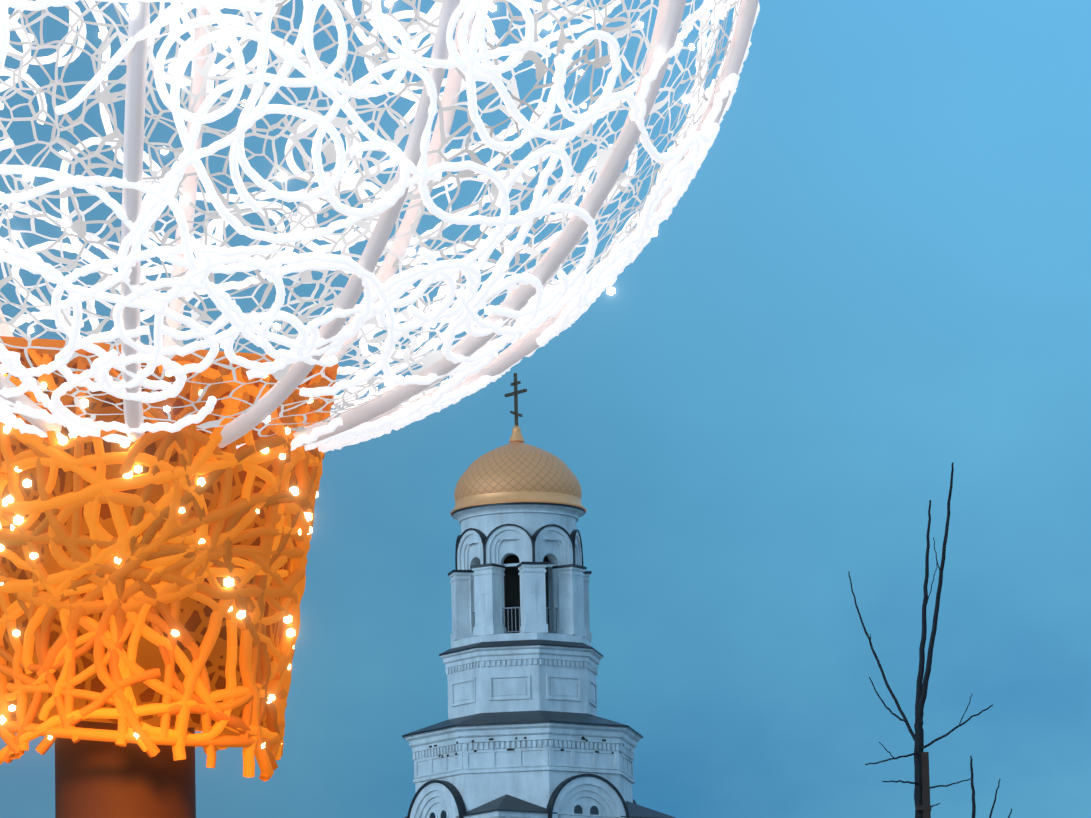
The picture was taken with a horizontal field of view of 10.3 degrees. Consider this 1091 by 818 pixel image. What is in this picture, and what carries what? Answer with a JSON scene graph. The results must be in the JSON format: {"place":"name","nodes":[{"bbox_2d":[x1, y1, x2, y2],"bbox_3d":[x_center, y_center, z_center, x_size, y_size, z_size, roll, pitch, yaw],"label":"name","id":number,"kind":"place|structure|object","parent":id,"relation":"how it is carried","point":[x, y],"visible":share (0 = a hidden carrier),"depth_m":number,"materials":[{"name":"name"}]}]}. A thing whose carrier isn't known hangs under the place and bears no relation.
{"place":"outdoors","nodes":[
{"label":"outdoors","id":0,"kind":"place"},
{"bbox_2d":[402,373,675,817],"bbox_3d":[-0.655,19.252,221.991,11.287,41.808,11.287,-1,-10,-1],"label":"bell tower","id":1,"kind":"structure","parent":0,"point":[524,730],"depth_m":221.60,"materials":[{"name":"white paint"}]},
{"bbox_2d":[0,0,1090,817],"label":"sky","id":2,"kind":"structure","parent":0,"point":[873,277],"materials":[{"name":"blue"}]},
{"label":"ground","id":3,"kind":"structure","parent":0,"visible":0},
{"bbox_2d":[0,0,759,817],"bbox_3d":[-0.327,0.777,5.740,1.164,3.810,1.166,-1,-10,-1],"label":"light sculpture","id":4,"kind":"object","parent":3,"relation":"on","point":[156,508],"visible":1,"depth_m":5.81,"materials":[{"name":"paint"}]},
{"bbox_2d":[848,462,992,817],"bbox_3d":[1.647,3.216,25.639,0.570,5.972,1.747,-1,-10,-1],"label":"bare sapling","id":5,"kind":"object","parent":3,"relation":"on","point":[918,735],"visible":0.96,"depth_m":25.98,"materials":[{"name":"black plant"}]},
{"bbox_2d":[916,752,931,817],"bbox_3d":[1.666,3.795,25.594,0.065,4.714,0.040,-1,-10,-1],"label":"tree stake","id":6,"kind":"object","parent":3,"relation":"on","point":[925,807],"visible":0.95,"depth_m":25.96,"materials":[{"name":"brown wood"}]},
{"bbox_2d":[970,756,1011,817],"bbox_3d":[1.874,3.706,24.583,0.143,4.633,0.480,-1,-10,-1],"label":"bare sapling","id":7,"kind":"object","parent":3,"relation":"on","point":[973,799],"visible":1,"depth_m":25.00,"materials":[{"name":"black plant"}]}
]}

